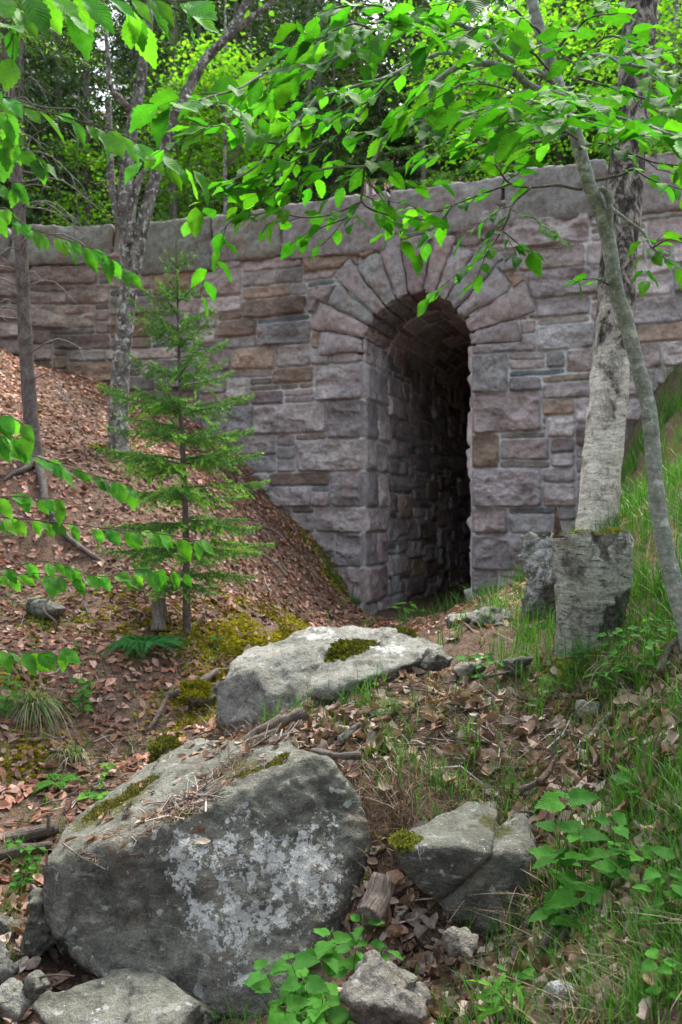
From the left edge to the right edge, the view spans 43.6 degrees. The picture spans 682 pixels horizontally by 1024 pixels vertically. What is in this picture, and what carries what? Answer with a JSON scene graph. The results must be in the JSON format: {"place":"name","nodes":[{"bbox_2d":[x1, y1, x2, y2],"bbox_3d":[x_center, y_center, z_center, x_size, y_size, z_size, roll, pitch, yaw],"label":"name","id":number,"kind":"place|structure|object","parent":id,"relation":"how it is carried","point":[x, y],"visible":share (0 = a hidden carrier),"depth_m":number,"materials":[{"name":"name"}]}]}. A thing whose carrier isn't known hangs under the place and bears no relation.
{"place":"outdoors","nodes":[
{"label":"outdoors","id":0,"kind":"place"},
{"bbox_2d":[0,110,681,1023],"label":"terrain","id":1,"kind":"structure","parent":0,"point":[44,544],"depth_m":5.47,"materials":[{"name":"brown soil"}]},
{"bbox_2d":[0,939,19,982],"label":"rock","id":2,"kind":"object","parent":1,"relation":"on","point":[9,968],"visible":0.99,"depth_m":2.74,"materials":[{"name":"stone"}]},
{"bbox_2d":[0,675,21,712],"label":"seedling","id":3,"kind":"object","parent":1,"relation":"on","point":[12,693],"visible":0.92,"depth_m":4.69,"materials":[{"name":"green plant"}]},
{"bbox_2d":[0,977,32,1021],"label":"rock","id":4,"kind":"object","parent":1,"relation":"on","point":[15,1002],"visible":0.91,"depth_m":2.47,"materials":[{"name":"stone"}]},
{"bbox_2d":[22,970,50,999],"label":"rock","id":5,"kind":"object","parent":4,"relation":"on","point":[34,985],"visible":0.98,"depth_m":2.49,"materials":[{"name":"stone"}]},
{"bbox_2d":[5,838,45,894],"bbox_3d":[-1.258,1.415,3.391,0.181,0.232,0.117,0,0,0],"label":"seedling","id":6,"kind":"object","parent":1,"relation":"on","point":[31,867],"visible":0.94,"depth_m":3.39,"materials":[{"name":"green plant"}]},
{"bbox_2d":[0,841,52,859],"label":"log","id":7,"kind":"object","parent":1,"relation":"on","point":[12,852],"visible":0.84,"depth_m":3.58,"materials":[{"name":"brown wood"}]},
{"bbox_2d":[0,821,58,842],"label":"log","id":8,"kind":"object","parent":1,"relation":"on","point":[34,832],"visible":0.77,"depth_m":3.73,"materials":[{"name":"brown wood"}]},
{"bbox_2d":[0,20,71,228],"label":"conifer tree","id":9,"kind":"object","parent":1,"relation":"on","point":[40,212],"visible":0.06,"depth_m":23.87,"materials":[{"name":"green plant"}]},
{"bbox_2d":[21,887,55,958],"bbox_3d":[-1.040,1.430,2.947,0.135,0.236,0.135,0,0,0],"label":"rock","id":10,"kind":"object","parent":1,"relation":"on","point":[38,939],"visible":0.69,"depth_m":2.91,"materials":[{"name":"stone"}]},
{"bbox_2d":[0,675,81,746],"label":"sedge tuft","id":11,"kind":"object","parent":1,"relation":"on","point":[33,703],"visible":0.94,"depth_m":4.67,"materials":[{"name":"green plant"}]},
{"bbox_2d":[0,0,88,182],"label":"spruce tree","id":12,"kind":"object","parent":1,"relation":"on","point":[27,36],"visible":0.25,"depth_m":9.04,"materials":[{"name":"green plant"}]},
{"bbox_2d":[25,597,65,620],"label":"rock","id":13,"kind":"object","parent":1,"relation":"on","point":[52,609],"visible":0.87,"depth_m":5.75,"materials":[{"name":"stone"}]},
{"bbox_2d":[0,1,97,228],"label":"conifer tree","id":14,"kind":"object","parent":1,"relation":"on","point":[23,68],"visible":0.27,"depth_m":21.24,"materials":[{"name":"green plant"}]},
{"bbox_2d":[31,773,83,795],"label":"fern","id":15,"kind":"object","parent":1,"relation":"on","point":[68,777],"visible":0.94,"depth_m":4.20,"materials":[{"name":"green plant"}]},
{"bbox_2d":[0,22,126,225],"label":"conifer tree","id":16,"kind":"object","parent":1,"relation":"on","point":[57,93],"visible":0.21,"depth_m":23.99,"materials":[{"name":"green plant"}]},
{"bbox_2d":[39,735,94,773],"bbox_3d":[-1.434,1.339,4.462,0.318,0.366,0.334,0,0,-20],"label":"sedge tuft","id":17,"kind":"object","parent":1,"relation":"on","point":[70,754],"visible":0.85,"depth_m":4.45,"materials":[{"name":"green plant"}]},
{"bbox_2d":[3,0,136,225],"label":"conifer tree","id":18,"kind":"object","parent":1,"relation":"on","point":[48,68],"visible":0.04,"depth_m":25.79,"materials":[{"name":"green plant"}]},
{"bbox_2d":[3,89,138,226],"bbox_3d":[-6.522,-7.089,21.672,3.320,7.300,2.883,0,0,25],"label":"maple tree","id":19,"kind":"object","parent":1,"relation":"on","point":[80,217],"visible":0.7,"depth_m":21.40,"materials":[{"name":"green plant"}]},
{"bbox_2d":[0,0,143,573],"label":"deciduous tree","id":20,"kind":"object","parent":1,"relation":"on","point":[27,371],"visible":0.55,"depth_m":7.55,"materials":[{"name":"green plant"}]},
{"bbox_2d":[69,678,96,712],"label":"seedling","id":21,"kind":"object","parent":1,"relation":"on","point":[84,691],"visible":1,"depth_m":4.88,"materials":[{"name":"green plant"}]},
{"bbox_2d":[24,0,145,225],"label":"conifer tree","id":22,"kind":"object","parent":1,"relation":"on","point":[85,84],"visible":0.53,"depth_m":21.76,"materials":[{"name":"green plant"}]},
{"bbox_2d":[33,31,138,225],"bbox_3d":[-7.644,-10.187,25.101,3.089,13.457,3.074,0,0,-3],"label":"conifer tree","id":23,"kind":"object","parent":1,"relation":"on","point":[101,199],"visible":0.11,"depth_m":24.89,"materials":[{"name":"green plant"}]},
{"bbox_2d":[77,762,115,800],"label":"seedling","id":24,"kind":"object","parent":1,"relation":"on","point":[97,796],"visible":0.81,"depth_m":4.04,"materials":[{"name":"green plant"}]},
{"bbox_2d":[0,0,218,675],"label":"birch sapling","id":25,"kind":"object","parent":1,"relation":"on","point":[81,17],"visible":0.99,"depth_m":2.42,"materials":[{"name":"green plant"}]},
{"bbox_2d":[32,968,220,1023],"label":"rock slab","id":26,"kind":"object","parent":1,"relation":"on","point":[124,996],"visible":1,"depth_m":2.53,"materials":[{"name":"stone"}]},
{"bbox_2d":[93,0,167,190],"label":"conifer tree","id":27,"kind":"object","parent":1,"relation":"on","point":[119,54],"visible":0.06,"depth_m":33.43,"materials":[{"name":"green plant"}]},
{"bbox_2d":[91,0,181,223],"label":"conifer tree","id":28,"kind":"object","parent":1,"relation":"on","point":[129,91],"visible":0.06,"depth_m":29.14,"materials":[{"name":"green plant"}]},
{"bbox_2d":[102,635,192,657],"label":"fern","id":29,"kind":"object","parent":1,"relation":"on","point":[147,643],"visible":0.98,"depth_m":5.51,"materials":[{"name":"green plant"}]},
{"bbox_2d":[151,597,166,631],"bbox_3d":[-1.252,0.710,5.871,0.116,0.246,0.150,0,0,0],"label":"post stub","id":30,"kind":"object","parent":1,"relation":"on","point":[159,612],"visible":0.98,"depth_m":5.84,"materials":[{"name":"grey wood"}]},
{"bbox_2d":[146,733,183,763],"bbox_3d":[-0.823,1.177,4.102,0.248,0.203,0.362,0,0,24],"label":"rock","id":31,"kind":"object","parent":1,"relation":"on","point":[160,746],"visible":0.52,"depth_m":4.02,"materials":[{"name":"stone"}]},
{"bbox_2d":[101,0,229,218],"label":"conifer tree","id":32,"kind":"object","parent":1,"relation":"on","point":[174,6],"visible":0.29,"depth_m":21.58,"materials":[{"name":"green plant"}]},
{"bbox_2d":[113,11,222,222],"bbox_3d":[-3.976,-7.645,20.511,3.501,8.801,3.055,0,0,0],"label":"spruce tree","id":33,"kind":"object","parent":1,"relation":"on","point":[174,208],"visible":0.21,"depth_m":20.44,"materials":[{"name":"green plant"}]},
{"bbox_2d":[92,237,274,634],"bbox_3d":[-1.096,-0.494,6.026,1.220,2.878,1.468,0,0,0],"label":"spruce sapling","id":34,"kind":"object","parent":1,"relation":"on","point":[160,466],"visible":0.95,"depth_m":5.93,"materials":[{"name":"green plant"}]},
{"bbox_2d":[87,44,291,220],"bbox_3d":[-4.083,-8.086,22.600,5.208,8.900,4.977,0,0,-44],"label":"maple tree","id":35,"kind":"object","parent":1,"relation":"on","point":[200,206],"visible":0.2,"depth_m":22.53,"materials":[{"name":"green plant"}]},
{"bbox_2d":[177,678,216,706],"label":"rock","id":36,"kind":"object","parent":1,"relation":"on","point":[200,692],"visible":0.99,"depth_m":5.05,"materials":[{"name":"stone"}]},
{"bbox_2d":[142,0,264,213],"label":"conifer tree","id":37,"kind":"object","parent":1,"relation":"on","point":[196,33],"visible":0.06,"depth_m":31.84,"materials":[{"name":"green plant"}]},
{"bbox_2d":[42,738,370,1019],"bbox_3d":[-0.461,1.275,3.173,1.150,0.838,1.142,0,0,0],"label":"boulder","id":38,"kind":"object","parent":1,"relation":"on","point":[238,895],"visible":0.91,"depth_m":2.81,"materials":[{"name":"stone"}]},
{"bbox_2d":[40,735,299,864],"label":"leaf scraps","id":39,"kind":"object","parent":38,"relation":"on","point":[196,829],"visible":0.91,"depth_m":3.12,"materials":[{"name":"brown plant"}]},
{"bbox_2d":[66,733,294,863],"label":"needle scraps","id":40,"kind":"object","parent":38,"relation":"on","point":[208,780],"visible":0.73,"depth_m":2.97,"materials":[{"name":"brown plant"}]},
{"bbox_2d":[62,720,304,869],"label":"twig scraps","id":41,"kind":"object","parent":38,"relation":"on","point":[287,733],"visible":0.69,"depth_m":3.04,"materials":[{"name":"brown wood"}]},
{"bbox_2d":[309,748,361,759],"bbox_3d":[-0.029,0.916,3.228,0.228,0.039,0.074,0,0,26],"label":"stick","id":42,"kind":"object","parent":38,"relation":"on","point":[355,755],"visible":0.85,"depth_m":3.19,"materials":[{"name":"brown wood"}]},
{"bbox_2d":[101,0,343,459],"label":"maple tree","id":43,"kind":"object","parent":1,"relation":"on","point":[133,234],"visible":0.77,"depth_m":8.51,"materials":[{"name":"grey plant"}]},
{"bbox_2d":[130,0,320,216],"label":"maple tree","id":44,"kind":"object","parent":1,"relation":"on","point":[211,74],"visible":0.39,"depth_m":19.83,"materials":[{"name":"green plant"}]},
{"bbox_2d":[184,0,280,214],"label":"conifer tree","id":45,"kind":"object","parent":1,"relation":"on","point":[241,42],"visible":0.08,"depth_m":24.44,"materials":[{"name":"green plant"}]},
{"bbox_2d":[187,0,288,181],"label":"conifer tree","id":46,"kind":"object","parent":1,"relation":"on","point":[264,18],"visible":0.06,"depth_m":34.85,"materials":[{"name":"green plant"}]},
{"bbox_2d":[198,0,288,214],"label":"conifer tree","id":47,"kind":"object","parent":1,"relation":"on","point":[245,30],"visible":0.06,"depth_m":30.88,"materials":[{"name":"green plant"}]},
{"bbox_2d":[238,707,307,741],"bbox_3d":[-0.399,0.974,3.691,0.513,0.239,0.113,0,0,-7],"label":"stick","id":48,"kind":"object","parent":1,"relation":"on","point":[299,714],"visible":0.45,"depth_m":3.71,"materials":[{"name":"brown wood"}]},
{"bbox_2d":[205,0,344,213],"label":"conifer tree","id":49,"kind":"object","parent":1,"relation":"on","point":[265,35],"visible":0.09,"depth_m":24.65,"materials":[{"name":"green plant"}]},
{"bbox_2d":[216,625,377,734],"bbox_3d":[-0.147,1.055,4.911,1.088,0.713,0.959,0,0,0],"label":"boulder","id":50,"kind":"object","parent":1,"relation":"on","point":[270,673],"visible":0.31,"depth_m":4.63,"materials":[{"name":"stone"}]},
{"bbox_2d":[242,927,351,1023],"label":"seedling","id":51,"kind":"object","parent":1,"relation":"on","point":[309,1005],"visible":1,"depth_m":2.16,"materials":[{"name":"green plant"}]},
{"bbox_2d":[236,0,363,212],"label":"conifer tree","id":52,"kind":"object","parent":1,"relation":"on","point":[302,12],"visible":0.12,"depth_m":20.89,"materials":[{"name":"green plant"}]},
{"bbox_2d":[228,0,387,209],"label":"conifer tree","id":53,"kind":"object","parent":1,"relation":"on","point":[368,124],"visible":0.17,"depth_m":22.47,"materials":[{"name":"green plant"}]},
{"bbox_2d":[0,347,670,903],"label":"leaf litter","id":54,"kind":"object","parent":1,"relation":"on","point":[98,683],"visible":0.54,"depth_m":6.82,"materials":[{"name":"brown plant"}]},
{"bbox_2d":[293,0,382,200],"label":"spruce tree","id":55,"kind":"object","parent":1,"relation":"on","point":[334,184],"visible":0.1,"depth_m":21.85,"materials":[{"name":"green plant"}]},
{"bbox_2d":[248,0,428,168],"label":"maple tree","id":56,"kind":"object","parent":1,"relation":"on","point":[351,83],"visible":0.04,"depth_m":25.36,"materials":[{"name":"green plant"}]},
{"bbox_2d":[0,442,680,947],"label":"moss carpet","id":57,"kind":"object","parent":1,"relation":"on","point":[238,642],"visible":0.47,"depth_m":5.86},
{"bbox_2d":[0,395,680,1023],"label":"twig litter","id":58,"kind":"object","parent":1,"relation":"on","point":[318,715],"visible":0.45,"depth_m":3.85,"materials":[{"name":"brown wood"}]},
{"bbox_2d":[0,152,681,614],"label":"stone bridge","id":59,"kind":"structure","parent":1,"relation":"on","point":[436,446],"depth_m":11.13,"materials":[{"name":"grey stone"}]},
{"bbox_2d":[0,354,681,1023],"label":"grass","id":60,"kind":"structure","parent":1,"relation":"on","point":[526,638],"depth_m":3.08,"materials":[{"name":"green plant"}]},
{"bbox_2d":[0,583,681,1023],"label":"curled leaves","id":61,"kind":"object","parent":1,"relation":"on","point":[398,935],"visible":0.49,"depth_m":2.84,"materials":[{"name":"brown plant"}]},
{"bbox_2d":[356,872,391,929],"bbox_3d":[0.100,1.124,2.478,0.078,0.133,0.146,0,0,24],"label":"bark stub","id":62,"kind":"object","parent":61,"relation":"on","point":[375,901],"visible":0.94,"depth_m":2.46,"materials":[{"name":"brown wood"}]},
{"bbox_2d":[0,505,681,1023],"bbox_3d":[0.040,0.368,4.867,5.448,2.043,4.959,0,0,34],"label":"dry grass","id":63,"kind":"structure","parent":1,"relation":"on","point":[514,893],"depth_m":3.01,"materials":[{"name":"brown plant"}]},
{"bbox_2d":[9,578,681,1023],"bbox_3d":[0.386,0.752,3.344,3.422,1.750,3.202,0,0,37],"label":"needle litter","id":64,"kind":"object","parent":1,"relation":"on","point":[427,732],"visible":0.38,"depth_m":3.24,"materials":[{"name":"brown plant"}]},
{"bbox_2d":[334,913,403,1023],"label":"seedling","id":65,"kind":"object","parent":1,"relation":"on","point":[353,960],"visible":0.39,"depth_m":2.37,"materials":[{"name":"green plant"}]},
{"bbox_2d":[306,625,444,704],"bbox_3d":[0.194,0.874,4.476,0.577,0.476,0.911,0,0,33],"label":"rock slab","id":66,"kind":"object","parent":1,"relation":"on","point":[338,669],"visible":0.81,"depth_m":4.34,"materials":[{"name":"stone"}]},
{"bbox_2d":[313,0,454,197],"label":"conifer tree","id":67,"kind":"object","parent":1,"relation":"on","point":[380,104],"visible":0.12,"depth_m":23.69,"materials":[{"name":"green plant"}]},
{"bbox_2d":[340,949,430,1023],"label":"rock","id":68,"kind":"object","parent":1,"relation":"on","point":[376,989],"visible":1,"depth_m":2.12,"materials":[{"name":"grey stone"}]},
{"bbox_2d":[359,696,416,716],"bbox_3d":[0.225,0.873,3.743,0.294,0.094,0.186,0,0,0],"label":"rock","id":69,"kind":"object","parent":1,"relation":"on","point":[391,712],"visible":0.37,"depth_m":3.75,"materials":[{"name":"stone"}]},
{"bbox_2d":[124,0,681,653],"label":"beech sapling","id":70,"kind":"object","parent":1,"relation":"on","point":[556,110],"visible":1,"depth_m":2.70,"materials":[{"name":"green plant"}]},
{"bbox_2d":[356,0,481,194],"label":"conifer tree","id":71,"kind":"object","parent":1,"relation":"on","point":[372,113],"visible":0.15,"depth_m":23.91,"materials":[{"name":"green plant"}]},
{"bbox_2d":[366,0,480,189],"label":"spruce tree","id":72,"kind":"object","parent":1,"relation":"on","point":[433,179],"visible":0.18,"depth_m":19.52,"materials":[{"name":"green plant"}]},
{"bbox_2d":[367,0,488,189],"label":"conifer tree","id":73,"kind":"object","parent":1,"relation":"on","point":[437,166],"visible":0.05,"depth_m":25.44,"materials":[{"name":"green plant"}]},
{"bbox_2d":[420,648,453,671],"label":"rock","id":74,"kind":"object","parent":1,"relation":"on","point":[437,659],"visible":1,"depth_m":4.15,"materials":[{"name":"stone"}]},
{"bbox_2d":[442,926,478,959],"bbox_3d":[0.351,1.264,2.503,0.105,0.086,0.116,0,0,0],"label":"rock","id":75,"kind":"object","parent":1,"relation":"on","point":[457,941],"visible":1,"depth_m":2.48,"materials":[{"name":"grey stone"}]},
{"bbox_2d":[387,800,536,937],"bbox_3d":[0.420,1.248,2.933,0.539,0.431,0.520,0,0,0],"label":"rock","id":76,"kind":"object","parent":1,"relation":"on","point":[465,853],"visible":0.89,"depth_m":2.71,"materials":[{"name":"stone"}]},
{"bbox_2d":[452,662,485,679],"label":"rock","id":77,"kind":"object","parent":1,"relation":"on","point":[461,669],"visible":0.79,"depth_m":4.05,"materials":[{"name":"grey stone"}]},
{"bbox_2d":[453,652,505,679],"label":"seedling","id":78,"kind":"object","parent":1,"relation":"on","point":[489,659],"visible":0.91,"depth_m":4.00,"materials":[{"name":"green plant"}]},
{"bbox_2d":[463,606,511,627],"bbox_3d":[0.865,0.621,5.010,0.278,0.145,0.372,0,0,0],"label":"rock slab","id":79,"kind":"object","parent":1,"relation":"on","point":[498,621],"visible":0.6,"depth_m":4.91,"materials":[{"name":"stone"}]},
{"bbox_2d":[380,0,613,181],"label":"maple tree","id":80,"kind":"object","parent":1,"relation":"on","point":[494,54],"visible":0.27,"depth_m":19.56,"materials":[{"name":"green plant"}]},
{"bbox_2d":[426,0,573,182],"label":"conifer tree","id":81,"kind":"object","parent":1,"relation":"on","point":[513,87],"visible":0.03,"depth_m":25.50,"materials":[{"name":"green plant"}]},
{"bbox_2d":[466,964,535,1023],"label":"seedling","id":82,"kind":"object","parent":1,"relation":"on","point":[493,1007],"visible":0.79,"depth_m":2.14,"materials":[{"name":"green plant"}]},
{"bbox_2d":[502,656,532,675],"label":"rock","id":83,"kind":"object","parent":1,"relation":"on","point":[527,661],"visible":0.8,"depth_m":3.93,"materials":[{"name":"stone"}]},
{"bbox_2d":[516,532,555,620],"bbox_3d":[1.133,0.365,4.749,0.299,0.526,0.212,0,0,29],"label":"rock","id":84,"kind":"object","parent":1,"relation":"on","point":[534,559],"visible":0.7,"depth_m":4.71,"materials":[{"name":"stone"}]},
{"bbox_2d":[445,0,657,178],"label":"maple tree","id":85,"kind":"object","parent":1,"relation":"on","point":[575,20],"visible":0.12,"depth_m":22.88,"materials":[{"name":"green plant"}]},
{"bbox_2d":[527,909,578,956],"bbox_3d":[0.623,1.196,2.406,0.143,0.133,0.136,0,0,-39],"label":"seedling","id":86,"kind":"object","parent":1,"relation":"on","point":[543,915],"visible":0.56,"depth_m":2.41,"materials":[{"name":"green plant"}]},
{"bbox_2d":[538,906,572,951],"bbox_3d":[0.614,1.180,2.427,0.158,0.100,0.026,0,0,-41],"label":"stick","id":87,"kind":"object","parent":1,"relation":"on","point":[545,940],"visible":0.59,"depth_m":2.40,"materials":[{"name":"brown wood"}]},
{"bbox_2d":[514,0,597,167],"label":"conifer tree","id":88,"kind":"object","parent":1,"relation":"on","point":[570,158],"visible":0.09,"depth_m":23.21,"materials":[{"name":"green plant"}]},
{"bbox_2d":[543,980,576,1011],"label":"rock","id":89,"kind":"object","parent":1,"relation":"on","point":[557,986],"visible":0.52,"depth_m":2.04,"materials":[{"name":"stone"}]},
{"bbox_2d":[511,0,616,170],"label":"conifer tree","id":90,"kind":"object","parent":1,"relation":"on","point":[590,138],"visible":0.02,"depth_m":24.64,"materials":[{"name":"green plant"}]},
{"bbox_2d":[527,787,613,926],"bbox_3d":[0.669,1.021,2.489,0.256,0.400,0.294,0,0,0],"label":"seedling","id":91,"kind":"object","parent":1,"relation":"on","point":[545,854],"visible":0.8,"depth_m":2.50,"materials":[{"name":"green plant"}]},
{"bbox_2d":[575,699,599,718],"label":"rock","id":92,"kind":"object","parent":1,"relation":"on","point":[582,702],"visible":0.68,"depth_m":3.47,"materials":[{"name":"stone"}]},
{"bbox_2d":[550,505,633,661],"bbox_3d":[1.169,0.332,4.020,0.406,0.727,0.349,0,0,0],"label":"tree stump","id":93,"kind":"object","parent":1,"relation":"on","point":[593,571],"visible":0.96,"depth_m":3.88,"materials":[{"name":"grey wood"}]},
{"bbox_2d":[578,640,640,699],"bbox_3d":[1.174,0.736,3.610,0.386,0.376,0.284,0,0,0],"label":"sedge tuft","id":94,"kind":"object","parent":1,"relation":"on","point":[613,661],"visible":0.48,"depth_m":3.61,"materials":[{"name":"green plant"}]},
{"bbox_2d":[547,0,681,165],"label":"maple tree","id":95,"kind":"object","parent":1,"relation":"on","point":[608,66],"visible":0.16,"depth_m":17.11,"materials":[{"name":"green plant"}]},
{"bbox_2d":[582,653,649,697],"bbox_3d":[1.127,0.676,3.501,0.306,0.195,0.180,0,0,0],"label":"seedling","id":96,"kind":"object","parent":1,"relation":"on","point":[618,668],"visible":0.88,"depth_m":3.49,"materials":[{"name":"green plant"}]},
{"bbox_2d":[575,0,657,531],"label":"birch tree","id":97,"kind":"object","parent":1,"relation":"on","point":[602,454],"visible":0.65,"depth_m":6.13,"materials":[{"name":"grey plant"}]},
{"bbox_2d":[596,625,639,671],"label":"seedling","id":98,"kind":"object","parent":1,"relation":"on","point":[613,651],"visible":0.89,"depth_m":3.58,"materials":[{"name":"green plant"}]},
{"bbox_2d":[562,0,681,159],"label":"conifer tree","id":99,"kind":"object","parent":1,"relation":"on","point":[608,80],"visible":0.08,"depth_m":21.42,"materials":[{"name":"green plant"}]},
{"bbox_2d":[591,811,655,881],"bbox_3d":[0.786,0.954,2.358,0.191,0.205,0.183,0,0,-44],"label":"seedling","id":100,"kind":"object","parent":1,"relation":"on","point":[608,867],"visible":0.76,"depth_m":2.34,"materials":[{"name":"green plant"}]},
{"bbox_2d":[609,765,643,793],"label":"seedling","id":101,"kind":"object","parent":1,"relation":"on","point":[618,779],"visible":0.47,"depth_m":2.68,"materials":[{"name":"green plant"}]},
{"bbox_2d":[580,1,681,155],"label":"maple tree","id":102,"kind":"object","parent":1,"relation":"on","point":[666,26],"visible":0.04,"depth_m":19.00,"materials":[{"name":"green plant"}]},
{"bbox_2d":[632,846,681,923],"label":"seedling","id":103,"kind":"object","parent":1,"relation":"on","point":[652,875],"visible":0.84,"depth_m":1.98,"materials":[{"name":"green plant"}]},
{"bbox_2d":[640,614,676,678],"bbox_3d":[1.283,0.536,3.387,0.171,0.261,0.127,0,0,0],"label":"seedling","id":104,"kind":"object","parent":1,"relation":"on","point":[651,643],"visible":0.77,"depth_m":3.40,"materials":[{"name":"green plant"}]},
{"bbox_2d":[640,948,681,1001],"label":"seedling","id":105,"kind":"object","parent":1,"relation":"on","point":[648,965],"visible":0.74,"depth_m":1.73,"materials":[{"name":"green plant"}]},
{"bbox_2d":[656,637,678,674],"bbox_3d":[1.276,0.561,3.337,0.133,0.142,0.052,0,0,-25],"label":"stick","id":106,"kind":"object","parent":1,"relation":"on","point":[669,650],"visible":0.84,"depth_m":3.33,"materials":[{"name":"brown wood"}]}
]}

